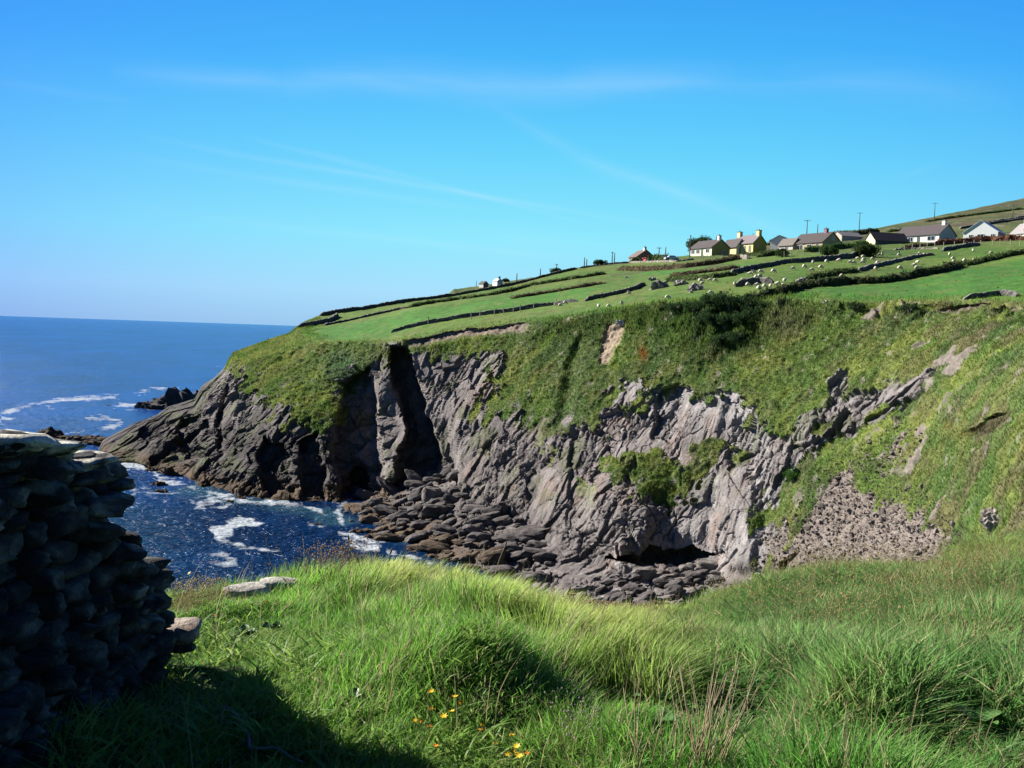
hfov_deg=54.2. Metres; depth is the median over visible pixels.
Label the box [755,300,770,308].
shrub
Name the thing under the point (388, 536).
boulder
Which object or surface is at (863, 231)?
hedge
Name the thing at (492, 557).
boulder
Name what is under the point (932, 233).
bungalow
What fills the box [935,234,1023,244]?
hedge
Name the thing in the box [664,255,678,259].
parked car
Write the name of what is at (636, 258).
hedge
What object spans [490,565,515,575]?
boulder
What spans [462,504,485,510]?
boulder
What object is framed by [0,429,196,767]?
stone wall
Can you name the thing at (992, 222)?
stone wall
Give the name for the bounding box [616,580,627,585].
boulder
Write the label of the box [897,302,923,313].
shrub
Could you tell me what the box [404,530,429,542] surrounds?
boulder
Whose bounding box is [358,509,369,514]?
boulder
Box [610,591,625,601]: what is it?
boulder
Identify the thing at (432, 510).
boulder
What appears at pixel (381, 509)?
boulder
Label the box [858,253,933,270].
stone wall
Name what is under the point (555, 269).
bush
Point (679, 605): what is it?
boulder
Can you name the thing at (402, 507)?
boulder
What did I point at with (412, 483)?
boulder
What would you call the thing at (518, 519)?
boulder
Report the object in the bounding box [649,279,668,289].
rock outcrop
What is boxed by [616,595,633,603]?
boulder
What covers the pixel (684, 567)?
boulder
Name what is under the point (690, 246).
telegraph pole
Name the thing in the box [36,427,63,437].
sea rock
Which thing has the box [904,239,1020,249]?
post fence
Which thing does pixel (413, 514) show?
boulder
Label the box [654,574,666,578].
boulder
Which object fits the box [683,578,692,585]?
boulder
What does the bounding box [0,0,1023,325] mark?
sky
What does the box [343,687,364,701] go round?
dock plant
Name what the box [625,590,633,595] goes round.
boulder
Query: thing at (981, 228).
bungalow
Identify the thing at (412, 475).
boulder
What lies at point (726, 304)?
shrub
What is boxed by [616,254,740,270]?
hedge
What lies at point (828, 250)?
bush
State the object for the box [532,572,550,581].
boulder
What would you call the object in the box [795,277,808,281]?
stone wall
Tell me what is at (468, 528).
boulder
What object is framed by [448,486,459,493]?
boulder
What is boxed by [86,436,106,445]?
sea rock
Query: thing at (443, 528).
boulder
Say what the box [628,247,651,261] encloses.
hut
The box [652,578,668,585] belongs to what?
boulder
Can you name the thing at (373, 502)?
boulder
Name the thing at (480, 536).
boulder
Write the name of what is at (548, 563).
boulder
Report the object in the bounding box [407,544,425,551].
boulder
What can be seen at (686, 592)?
boulder
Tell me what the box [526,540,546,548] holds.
boulder
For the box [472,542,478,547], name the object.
boulder
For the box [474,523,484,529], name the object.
boulder
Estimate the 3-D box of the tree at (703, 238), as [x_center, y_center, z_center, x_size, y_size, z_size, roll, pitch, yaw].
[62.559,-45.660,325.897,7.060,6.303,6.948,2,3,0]
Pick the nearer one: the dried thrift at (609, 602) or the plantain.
the plantain
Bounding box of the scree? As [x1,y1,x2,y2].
[750,417,960,573]
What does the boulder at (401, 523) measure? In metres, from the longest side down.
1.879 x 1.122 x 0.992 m
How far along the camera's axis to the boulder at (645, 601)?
108.34 m
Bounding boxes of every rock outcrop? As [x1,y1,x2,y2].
[615,320,624,325]
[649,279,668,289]
[673,280,688,285]
[687,283,703,291]
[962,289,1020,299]
[979,507,998,535]
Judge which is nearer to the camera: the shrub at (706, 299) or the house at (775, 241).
the shrub at (706, 299)
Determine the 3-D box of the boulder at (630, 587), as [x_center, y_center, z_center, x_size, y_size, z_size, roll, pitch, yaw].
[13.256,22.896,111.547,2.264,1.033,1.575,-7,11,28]
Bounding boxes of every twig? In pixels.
[197,704,303,762]
[311,677,370,728]
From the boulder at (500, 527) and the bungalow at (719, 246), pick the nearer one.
the boulder at (500, 527)
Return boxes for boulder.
[353,488,374,499]
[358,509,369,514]
[358,515,381,523]
[366,497,382,506]
[372,504,396,515]
[372,535,386,540]
[373,522,385,525]
[373,525,388,531]
[375,530,390,535]
[376,476,399,494]
[381,532,404,540]
[384,505,396,509]
[386,511,408,521]
[389,491,401,499]
[392,526,404,531]
[396,518,409,522]
[396,521,406,526]
[398,506,408,510]
[398,530,408,534]
[403,480,425,487]
[404,469,426,483]
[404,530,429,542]
[407,485,427,501]
[407,504,422,512]
[407,510,417,518]
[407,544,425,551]
[408,520,426,529]
[408,528,415,534]
[418,540,450,551]
[421,486,441,501]
[421,504,447,516]
[422,477,440,482]
[427,499,438,503]
[429,497,448,503]
[429,524,457,533]
[433,474,445,477]
[433,531,448,535]
[436,501,446,504]
[436,533,453,544]
[438,515,446,519]
[440,462,453,474]
[442,517,456,524]
[443,492,457,503]
[443,550,452,553]
[445,470,458,480]
[447,504,455,509]
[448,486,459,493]
[451,539,465,545]
[451,553,474,563]
[452,522,462,528]
[453,492,469,499]
[457,531,467,534]
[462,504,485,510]
[462,524,482,534]
[462,563,473,568]
[463,541,472,547]
[464,499,476,503]
[464,537,478,541]
[466,532,489,542]
[468,507,485,514]
[469,516,491,525]
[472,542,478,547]
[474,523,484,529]
[476,540,490,548]
[477,549,505,564]
[478,511,500,518]
[481,501,508,516]
[484,569,499,575]
[487,546,504,550]
[490,535,497,540]
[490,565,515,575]
[492,515,512,525]
[496,526,504,529]
[497,533,520,542]
[501,541,518,545]
[503,544,522,551]
[505,551,522,561]
[513,517,523,522]
[513,572,528,577]
[514,525,546,541]
[515,573,530,582]
[516,558,529,567]
[521,547,545,559]
[525,570,542,582]
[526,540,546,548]
[532,551,556,562]
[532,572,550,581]
[544,561,553,565]
[594,585,605,592]
[600,579,614,584]
[602,590,620,602]
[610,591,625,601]
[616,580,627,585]
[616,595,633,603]
[621,583,639,593]
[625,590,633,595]
[631,574,642,579]
[632,566,656,580]
[634,586,646,594]
[637,590,656,600]
[638,600,654,605]
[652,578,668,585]
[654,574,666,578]
[660,594,674,598]
[661,570,668,573]
[663,578,684,588]
[664,573,676,577]
[664,584,683,594]
[670,567,679,572]
[671,601,685,607]
[678,564,692,572]
[681,587,696,598]
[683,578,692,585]
[685,571,702,578]
[696,560,717,570]
[696,569,708,574]
[705,579,712,584]
[709,575,725,583]
[710,570,720,574]
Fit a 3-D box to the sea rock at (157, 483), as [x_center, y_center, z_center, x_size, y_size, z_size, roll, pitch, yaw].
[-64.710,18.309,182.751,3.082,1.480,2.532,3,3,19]
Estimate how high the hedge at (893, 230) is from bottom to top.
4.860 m
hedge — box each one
[407,270,605,307]
[510,281,605,298]
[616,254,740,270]
[630,256,641,261]
[645,253,668,260]
[664,270,737,281]
[670,264,739,276]
[739,251,757,255]
[743,259,965,299]
[755,248,789,257]
[802,239,868,251]
[806,265,859,278]
[834,228,879,234]
[886,225,920,231]
[901,242,935,247]
[924,207,1023,221]
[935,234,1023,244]
[962,248,1023,265]
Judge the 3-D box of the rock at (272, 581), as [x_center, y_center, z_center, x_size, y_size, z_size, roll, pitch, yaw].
[-1.684,1.454,7.235,0.290,0.116,0.230,1,3,-12]
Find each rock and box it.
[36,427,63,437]
[55,434,92,440]
[76,435,104,443]
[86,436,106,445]
[145,467,158,471]
[150,480,167,485]
[155,489,167,492]
[166,617,201,644]
[223,582,271,600]
[235,495,247,498]
[260,577,299,593]
[352,528,364,532]
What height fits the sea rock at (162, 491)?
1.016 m
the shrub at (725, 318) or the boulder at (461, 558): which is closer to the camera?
the boulder at (461, 558)
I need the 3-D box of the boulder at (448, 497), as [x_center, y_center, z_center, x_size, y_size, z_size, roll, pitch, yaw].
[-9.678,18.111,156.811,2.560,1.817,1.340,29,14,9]
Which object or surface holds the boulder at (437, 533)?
on the terrain at (410, 410)
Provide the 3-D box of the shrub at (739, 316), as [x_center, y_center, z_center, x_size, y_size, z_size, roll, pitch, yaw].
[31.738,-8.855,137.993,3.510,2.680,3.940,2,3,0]
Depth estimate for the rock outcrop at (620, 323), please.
156.37 m
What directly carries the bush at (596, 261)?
on the terrain at (410, 410)
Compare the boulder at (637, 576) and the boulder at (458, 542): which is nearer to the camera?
the boulder at (637, 576)
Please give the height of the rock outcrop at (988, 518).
2.145 m
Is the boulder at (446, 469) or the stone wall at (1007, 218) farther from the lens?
the stone wall at (1007, 218)
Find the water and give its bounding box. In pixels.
[0,322,550,595]
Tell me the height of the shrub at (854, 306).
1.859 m
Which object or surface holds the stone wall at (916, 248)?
on the terrain at (410, 410)
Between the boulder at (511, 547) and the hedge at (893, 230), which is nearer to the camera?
the boulder at (511, 547)
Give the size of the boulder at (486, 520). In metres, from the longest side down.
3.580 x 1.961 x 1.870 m
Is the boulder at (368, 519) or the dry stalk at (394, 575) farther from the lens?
the boulder at (368, 519)
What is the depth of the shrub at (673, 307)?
147.92 m
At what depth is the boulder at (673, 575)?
115.13 m
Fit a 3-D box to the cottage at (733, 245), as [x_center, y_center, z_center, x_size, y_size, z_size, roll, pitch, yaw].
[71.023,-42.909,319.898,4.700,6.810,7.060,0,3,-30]
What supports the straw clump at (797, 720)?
on the ground at (194, 671)
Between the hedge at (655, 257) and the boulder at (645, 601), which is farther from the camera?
the hedge at (655, 257)
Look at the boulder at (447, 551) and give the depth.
131.99 m
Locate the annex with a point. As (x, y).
(788, 244)
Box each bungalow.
[688,234,730,255]
[794,227,842,249]
[898,219,957,241]
[962,220,1005,237]
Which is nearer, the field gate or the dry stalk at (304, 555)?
the dry stalk at (304, 555)
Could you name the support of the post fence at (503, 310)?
on the terrain at (410, 410)
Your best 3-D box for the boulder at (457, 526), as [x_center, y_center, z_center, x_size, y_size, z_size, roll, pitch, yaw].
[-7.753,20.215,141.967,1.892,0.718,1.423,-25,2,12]
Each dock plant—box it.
[238,625,256,635]
[263,621,282,629]
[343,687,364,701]
[598,687,643,703]
[625,704,680,727]
[657,687,696,710]
[952,702,1003,727]
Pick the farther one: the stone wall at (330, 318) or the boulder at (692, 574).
the stone wall at (330, 318)
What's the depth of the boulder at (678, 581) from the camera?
112.32 m
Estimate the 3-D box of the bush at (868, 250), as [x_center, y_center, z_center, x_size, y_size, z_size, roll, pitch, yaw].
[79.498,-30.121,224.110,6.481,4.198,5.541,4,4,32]
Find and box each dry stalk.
[303,536,306,575]
[384,556,404,597]
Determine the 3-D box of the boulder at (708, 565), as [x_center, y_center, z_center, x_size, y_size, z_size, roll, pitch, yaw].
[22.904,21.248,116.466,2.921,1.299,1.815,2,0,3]
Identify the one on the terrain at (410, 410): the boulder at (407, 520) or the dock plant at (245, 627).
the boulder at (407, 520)
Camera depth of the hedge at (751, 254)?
281.57 m
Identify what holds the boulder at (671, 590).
on the terrain at (410, 410)
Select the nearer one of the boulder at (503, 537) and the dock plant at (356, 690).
the dock plant at (356, 690)
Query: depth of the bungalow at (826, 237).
310.95 m
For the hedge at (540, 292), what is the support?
on the terrain at (410, 410)
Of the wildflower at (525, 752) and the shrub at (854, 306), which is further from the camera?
the shrub at (854, 306)
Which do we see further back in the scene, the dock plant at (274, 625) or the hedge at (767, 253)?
the hedge at (767, 253)
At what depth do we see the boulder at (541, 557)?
124.57 m
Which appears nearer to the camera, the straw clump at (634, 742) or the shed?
the straw clump at (634, 742)
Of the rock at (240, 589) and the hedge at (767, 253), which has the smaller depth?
the rock at (240, 589)
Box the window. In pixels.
[927,236,934,240]
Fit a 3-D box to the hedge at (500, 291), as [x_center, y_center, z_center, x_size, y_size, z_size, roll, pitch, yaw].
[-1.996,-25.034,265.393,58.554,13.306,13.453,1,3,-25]
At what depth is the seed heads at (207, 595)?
6.49 m
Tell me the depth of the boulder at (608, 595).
111.28 m
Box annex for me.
[777,238,798,249]
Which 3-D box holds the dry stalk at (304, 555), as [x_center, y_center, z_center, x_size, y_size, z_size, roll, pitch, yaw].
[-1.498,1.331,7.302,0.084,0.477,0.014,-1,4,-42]
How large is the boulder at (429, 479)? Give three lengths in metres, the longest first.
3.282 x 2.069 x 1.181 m
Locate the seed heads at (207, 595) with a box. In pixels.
[165,575,240,615]
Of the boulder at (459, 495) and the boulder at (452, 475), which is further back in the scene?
the boulder at (452, 475)
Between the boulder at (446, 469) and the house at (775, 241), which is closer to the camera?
the boulder at (446, 469)
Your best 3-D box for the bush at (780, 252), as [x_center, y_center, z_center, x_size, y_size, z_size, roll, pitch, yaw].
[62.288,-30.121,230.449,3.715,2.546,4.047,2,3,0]
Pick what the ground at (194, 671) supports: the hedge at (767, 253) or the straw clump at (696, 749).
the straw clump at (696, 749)
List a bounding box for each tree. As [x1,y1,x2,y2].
[685,238,700,250]
[695,235,711,240]
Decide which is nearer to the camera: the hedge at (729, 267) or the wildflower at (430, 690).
the wildflower at (430, 690)
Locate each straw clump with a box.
[623,667,678,767]
[667,637,779,767]
[764,694,863,736]
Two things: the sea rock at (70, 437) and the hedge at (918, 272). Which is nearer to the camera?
the hedge at (918, 272)
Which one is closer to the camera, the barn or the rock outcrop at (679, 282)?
the rock outcrop at (679, 282)
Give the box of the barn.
[865,232,909,244]
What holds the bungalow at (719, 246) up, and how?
on the terrain at (410, 410)
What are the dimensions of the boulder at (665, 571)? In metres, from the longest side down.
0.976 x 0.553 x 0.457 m
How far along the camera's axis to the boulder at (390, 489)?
169.63 m
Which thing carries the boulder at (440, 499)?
on the terrain at (410, 410)
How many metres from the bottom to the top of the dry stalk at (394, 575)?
0.436 m
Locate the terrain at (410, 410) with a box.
[98,198,1023,606]
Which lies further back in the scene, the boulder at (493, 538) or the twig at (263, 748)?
the boulder at (493, 538)
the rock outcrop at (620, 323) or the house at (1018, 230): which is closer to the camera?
the rock outcrop at (620, 323)
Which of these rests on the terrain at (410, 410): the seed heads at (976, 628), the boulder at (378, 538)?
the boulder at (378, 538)
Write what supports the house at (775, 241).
on the terrain at (410, 410)
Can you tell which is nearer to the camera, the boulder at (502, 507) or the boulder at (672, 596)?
the boulder at (672, 596)
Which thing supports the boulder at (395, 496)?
on the terrain at (410, 410)
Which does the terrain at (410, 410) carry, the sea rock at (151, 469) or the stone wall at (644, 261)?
the stone wall at (644, 261)
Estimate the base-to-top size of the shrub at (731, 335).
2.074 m
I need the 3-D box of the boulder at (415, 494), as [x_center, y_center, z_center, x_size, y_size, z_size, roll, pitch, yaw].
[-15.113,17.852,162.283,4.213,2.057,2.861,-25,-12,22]
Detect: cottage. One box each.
[479,281,488,287]
[492,276,502,285]
[725,239,742,253]
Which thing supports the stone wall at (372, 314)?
on the terrain at (410, 410)
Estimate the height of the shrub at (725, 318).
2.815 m
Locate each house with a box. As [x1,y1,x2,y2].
[736,229,767,253]
[769,235,786,248]
[1010,224,1023,235]
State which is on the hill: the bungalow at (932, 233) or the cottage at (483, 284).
the cottage at (483, 284)
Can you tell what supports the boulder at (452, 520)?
on the terrain at (410, 410)
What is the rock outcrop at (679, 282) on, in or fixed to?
on the terrain at (410, 410)
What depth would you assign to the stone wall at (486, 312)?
203.86 m
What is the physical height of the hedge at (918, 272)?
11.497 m
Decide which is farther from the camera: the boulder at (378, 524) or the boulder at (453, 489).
the boulder at (453, 489)
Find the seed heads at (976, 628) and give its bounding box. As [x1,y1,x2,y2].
[906,521,1023,662]
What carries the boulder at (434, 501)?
on the terrain at (410, 410)
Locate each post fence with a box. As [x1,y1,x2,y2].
[428,298,556,323]
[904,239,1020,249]
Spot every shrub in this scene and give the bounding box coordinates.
[663,302,683,310]
[682,299,704,310]
[693,308,721,324]
[700,292,728,308]
[708,332,727,344]
[711,311,732,329]
[712,288,745,311]
[722,331,748,341]
[729,310,751,325]
[734,296,758,312]
[741,305,764,318]
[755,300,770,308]
[846,301,867,313]
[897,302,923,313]
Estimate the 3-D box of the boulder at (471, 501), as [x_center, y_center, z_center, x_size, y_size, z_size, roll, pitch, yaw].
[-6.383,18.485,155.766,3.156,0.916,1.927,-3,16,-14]
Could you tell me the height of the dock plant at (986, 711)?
0.068 m
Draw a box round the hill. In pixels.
[450,277,532,292]
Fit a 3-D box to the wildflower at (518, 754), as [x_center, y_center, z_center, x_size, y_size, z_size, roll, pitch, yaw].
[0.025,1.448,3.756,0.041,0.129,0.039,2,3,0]
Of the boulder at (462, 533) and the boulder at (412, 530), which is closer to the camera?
the boulder at (462, 533)
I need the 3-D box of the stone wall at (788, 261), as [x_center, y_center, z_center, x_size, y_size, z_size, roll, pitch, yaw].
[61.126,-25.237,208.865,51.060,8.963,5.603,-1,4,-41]
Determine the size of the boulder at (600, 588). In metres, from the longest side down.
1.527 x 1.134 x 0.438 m
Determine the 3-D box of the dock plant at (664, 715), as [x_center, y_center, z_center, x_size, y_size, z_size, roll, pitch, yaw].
[0.583,1.402,4.181,0.214,0.072,0.237,1,3,-23]
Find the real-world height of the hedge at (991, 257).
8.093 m
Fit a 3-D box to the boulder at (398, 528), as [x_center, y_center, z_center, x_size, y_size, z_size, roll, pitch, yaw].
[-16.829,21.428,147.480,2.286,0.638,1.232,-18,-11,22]
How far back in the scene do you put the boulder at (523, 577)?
120.37 m
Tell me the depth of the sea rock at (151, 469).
198.66 m
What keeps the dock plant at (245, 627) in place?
on the ground at (194, 671)
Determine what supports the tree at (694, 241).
on the terrain at (410, 410)
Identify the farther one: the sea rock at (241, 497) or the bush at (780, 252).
the bush at (780, 252)
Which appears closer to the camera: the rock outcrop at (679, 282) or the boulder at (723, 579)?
the boulder at (723, 579)
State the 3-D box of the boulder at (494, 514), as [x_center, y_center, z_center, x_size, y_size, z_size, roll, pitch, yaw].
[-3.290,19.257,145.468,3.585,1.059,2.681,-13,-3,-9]
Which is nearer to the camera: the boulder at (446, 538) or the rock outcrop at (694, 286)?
the boulder at (446, 538)
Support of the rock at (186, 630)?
on the stone wall at (85, 601)
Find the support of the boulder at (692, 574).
on the terrain at (410, 410)
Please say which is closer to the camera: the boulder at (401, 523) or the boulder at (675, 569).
the boulder at (675, 569)
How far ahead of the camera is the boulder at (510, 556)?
127.51 m
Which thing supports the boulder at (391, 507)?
on the terrain at (410, 410)
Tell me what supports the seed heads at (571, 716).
on the ground at (194, 671)
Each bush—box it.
[549,268,560,272]
[593,259,607,264]
[775,248,788,256]
[783,466,799,483]
[818,245,839,255]
[852,241,880,256]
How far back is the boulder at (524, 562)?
126.24 m
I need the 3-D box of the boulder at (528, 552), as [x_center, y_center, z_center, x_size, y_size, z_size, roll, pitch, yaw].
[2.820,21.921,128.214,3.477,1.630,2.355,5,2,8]
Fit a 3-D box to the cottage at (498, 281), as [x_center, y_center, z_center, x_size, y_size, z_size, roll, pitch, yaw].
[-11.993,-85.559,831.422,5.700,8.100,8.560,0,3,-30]
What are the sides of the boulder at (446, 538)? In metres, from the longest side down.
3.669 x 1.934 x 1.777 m
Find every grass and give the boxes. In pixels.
[41,515,1023,767]
[225,290,1023,575]
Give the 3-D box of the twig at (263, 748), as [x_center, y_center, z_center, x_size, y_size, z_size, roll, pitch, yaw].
[-1.115,1.405,4.057,0.130,0.081,0.874,-1,4,-40]
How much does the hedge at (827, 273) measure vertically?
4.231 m
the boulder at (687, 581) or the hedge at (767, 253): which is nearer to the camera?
the boulder at (687, 581)
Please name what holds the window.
in the bungalow at (932, 233)
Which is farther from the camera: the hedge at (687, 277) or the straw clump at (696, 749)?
the hedge at (687, 277)
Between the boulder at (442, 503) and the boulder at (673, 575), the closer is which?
the boulder at (673, 575)
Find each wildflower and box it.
[427,688,433,716]
[440,713,447,736]
[508,747,515,767]
[514,750,523,767]
[523,750,529,767]
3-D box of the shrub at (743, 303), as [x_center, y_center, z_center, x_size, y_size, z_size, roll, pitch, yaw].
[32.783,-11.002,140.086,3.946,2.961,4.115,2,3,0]
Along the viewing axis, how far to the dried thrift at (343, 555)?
7.72 m
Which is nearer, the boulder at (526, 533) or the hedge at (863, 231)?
the boulder at (526, 533)
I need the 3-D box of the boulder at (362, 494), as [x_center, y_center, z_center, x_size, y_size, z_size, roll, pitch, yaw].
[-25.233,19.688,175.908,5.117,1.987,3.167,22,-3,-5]
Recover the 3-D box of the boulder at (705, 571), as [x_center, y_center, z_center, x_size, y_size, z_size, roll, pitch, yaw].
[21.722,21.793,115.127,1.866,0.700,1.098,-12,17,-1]
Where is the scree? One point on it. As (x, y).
(893, 513)
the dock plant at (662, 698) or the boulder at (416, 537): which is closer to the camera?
the dock plant at (662, 698)
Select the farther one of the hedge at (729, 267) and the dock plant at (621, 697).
the hedge at (729, 267)
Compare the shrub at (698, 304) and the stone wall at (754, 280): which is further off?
the stone wall at (754, 280)
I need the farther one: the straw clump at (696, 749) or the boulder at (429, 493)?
the boulder at (429, 493)
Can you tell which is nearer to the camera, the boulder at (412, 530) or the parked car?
the boulder at (412, 530)
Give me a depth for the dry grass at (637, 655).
4.52 m
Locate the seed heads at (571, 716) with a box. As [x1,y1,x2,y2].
[544,676,605,762]
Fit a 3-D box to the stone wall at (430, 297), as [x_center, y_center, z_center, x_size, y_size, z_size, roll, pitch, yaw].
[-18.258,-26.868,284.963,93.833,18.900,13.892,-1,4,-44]
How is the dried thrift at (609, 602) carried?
on the ground at (194, 671)
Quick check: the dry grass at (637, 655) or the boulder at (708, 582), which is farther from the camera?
the boulder at (708, 582)
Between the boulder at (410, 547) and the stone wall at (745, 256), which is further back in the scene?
the stone wall at (745, 256)
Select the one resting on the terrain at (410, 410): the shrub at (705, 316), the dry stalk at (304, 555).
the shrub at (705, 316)
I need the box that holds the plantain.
[374,548,392,591]
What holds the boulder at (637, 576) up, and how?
on the terrain at (410, 410)
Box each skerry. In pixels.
[134,401,148,407]
[143,398,169,409]
[160,386,194,405]
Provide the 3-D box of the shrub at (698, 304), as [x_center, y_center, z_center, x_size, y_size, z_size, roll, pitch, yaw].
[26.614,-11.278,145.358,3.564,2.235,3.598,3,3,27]
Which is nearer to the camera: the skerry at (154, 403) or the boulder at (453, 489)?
the boulder at (453, 489)
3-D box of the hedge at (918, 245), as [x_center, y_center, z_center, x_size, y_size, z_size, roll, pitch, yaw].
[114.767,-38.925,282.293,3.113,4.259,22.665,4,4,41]
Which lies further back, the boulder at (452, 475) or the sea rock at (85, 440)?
the sea rock at (85, 440)
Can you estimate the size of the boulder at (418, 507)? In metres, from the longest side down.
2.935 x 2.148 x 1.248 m
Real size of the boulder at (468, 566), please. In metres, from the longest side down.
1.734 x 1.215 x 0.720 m
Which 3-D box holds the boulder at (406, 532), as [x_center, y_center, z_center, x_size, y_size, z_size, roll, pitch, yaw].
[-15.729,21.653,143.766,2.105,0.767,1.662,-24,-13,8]
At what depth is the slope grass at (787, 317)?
129.10 m
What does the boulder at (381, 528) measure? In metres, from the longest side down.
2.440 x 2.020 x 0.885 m
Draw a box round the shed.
[835,231,863,240]
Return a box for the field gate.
[882,250,899,254]
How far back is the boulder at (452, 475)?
164.94 m
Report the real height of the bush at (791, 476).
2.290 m
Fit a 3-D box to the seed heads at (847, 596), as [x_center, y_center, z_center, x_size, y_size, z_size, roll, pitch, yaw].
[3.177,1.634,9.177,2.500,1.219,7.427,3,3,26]
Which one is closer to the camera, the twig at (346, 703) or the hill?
the twig at (346, 703)
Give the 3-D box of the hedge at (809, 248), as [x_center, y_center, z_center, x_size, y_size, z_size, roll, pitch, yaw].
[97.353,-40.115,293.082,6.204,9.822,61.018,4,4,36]
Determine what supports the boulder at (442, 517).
on the terrain at (410, 410)
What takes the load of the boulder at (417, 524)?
on the terrain at (410, 410)
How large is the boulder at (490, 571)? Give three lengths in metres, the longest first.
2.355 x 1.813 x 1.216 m
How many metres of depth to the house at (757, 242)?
314.02 m
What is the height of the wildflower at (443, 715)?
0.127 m
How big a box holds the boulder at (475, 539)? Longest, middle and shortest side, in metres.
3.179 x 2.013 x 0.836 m
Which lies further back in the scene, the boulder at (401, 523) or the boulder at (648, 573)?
the boulder at (401, 523)
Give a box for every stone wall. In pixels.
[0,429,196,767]
[297,313,338,327]
[319,267,576,315]
[324,306,407,324]
[391,299,577,332]
[579,258,693,267]
[584,282,645,301]
[731,251,857,273]
[734,277,773,286]
[740,254,750,258]
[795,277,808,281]
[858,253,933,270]
[894,247,939,249]
[941,242,980,251]
[958,217,1023,228]
[988,215,1023,221]
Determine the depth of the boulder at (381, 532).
142.80 m
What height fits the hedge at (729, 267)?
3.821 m
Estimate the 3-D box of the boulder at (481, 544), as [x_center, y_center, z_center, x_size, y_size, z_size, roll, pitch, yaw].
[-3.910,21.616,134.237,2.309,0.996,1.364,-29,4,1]
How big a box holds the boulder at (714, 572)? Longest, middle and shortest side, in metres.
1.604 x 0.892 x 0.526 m
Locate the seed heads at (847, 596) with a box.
[695,531,1009,634]
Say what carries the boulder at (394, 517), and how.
on the terrain at (410, 410)
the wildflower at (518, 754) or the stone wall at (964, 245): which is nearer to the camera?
the wildflower at (518, 754)
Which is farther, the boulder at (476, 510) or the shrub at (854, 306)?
the boulder at (476, 510)
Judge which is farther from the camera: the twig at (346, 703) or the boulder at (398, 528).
the boulder at (398, 528)
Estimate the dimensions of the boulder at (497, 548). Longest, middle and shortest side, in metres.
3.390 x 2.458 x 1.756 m
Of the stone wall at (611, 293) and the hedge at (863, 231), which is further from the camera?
the hedge at (863, 231)
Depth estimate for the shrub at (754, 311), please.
137.47 m
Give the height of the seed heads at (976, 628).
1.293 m
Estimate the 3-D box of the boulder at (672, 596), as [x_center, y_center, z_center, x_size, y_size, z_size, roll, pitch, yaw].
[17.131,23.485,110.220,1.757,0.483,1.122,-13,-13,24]
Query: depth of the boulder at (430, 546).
133.95 m
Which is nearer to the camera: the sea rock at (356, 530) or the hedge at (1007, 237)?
the sea rock at (356, 530)
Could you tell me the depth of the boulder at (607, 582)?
114.12 m
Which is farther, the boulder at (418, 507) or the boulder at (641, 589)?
the boulder at (418, 507)
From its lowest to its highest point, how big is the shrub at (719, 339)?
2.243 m
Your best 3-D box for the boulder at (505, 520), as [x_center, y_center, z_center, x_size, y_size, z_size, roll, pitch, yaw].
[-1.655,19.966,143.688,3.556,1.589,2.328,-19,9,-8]
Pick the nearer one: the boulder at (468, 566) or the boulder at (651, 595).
the boulder at (651, 595)
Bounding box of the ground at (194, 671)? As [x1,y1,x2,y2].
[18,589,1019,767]
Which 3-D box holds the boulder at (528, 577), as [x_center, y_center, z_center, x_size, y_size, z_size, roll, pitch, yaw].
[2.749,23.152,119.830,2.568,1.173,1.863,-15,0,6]
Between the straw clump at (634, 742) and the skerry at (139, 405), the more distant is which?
the skerry at (139, 405)
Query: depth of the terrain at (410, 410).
142.26 m
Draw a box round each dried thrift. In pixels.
[296,537,379,579]
[559,593,671,612]
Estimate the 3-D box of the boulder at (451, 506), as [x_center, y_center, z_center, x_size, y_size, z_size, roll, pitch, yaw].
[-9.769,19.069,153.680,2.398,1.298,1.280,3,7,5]
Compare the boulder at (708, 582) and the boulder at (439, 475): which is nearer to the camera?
the boulder at (708, 582)
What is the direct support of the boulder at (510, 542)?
on the terrain at (410, 410)
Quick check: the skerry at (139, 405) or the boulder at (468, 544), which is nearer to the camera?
the boulder at (468, 544)
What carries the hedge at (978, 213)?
on the terrain at (410, 410)

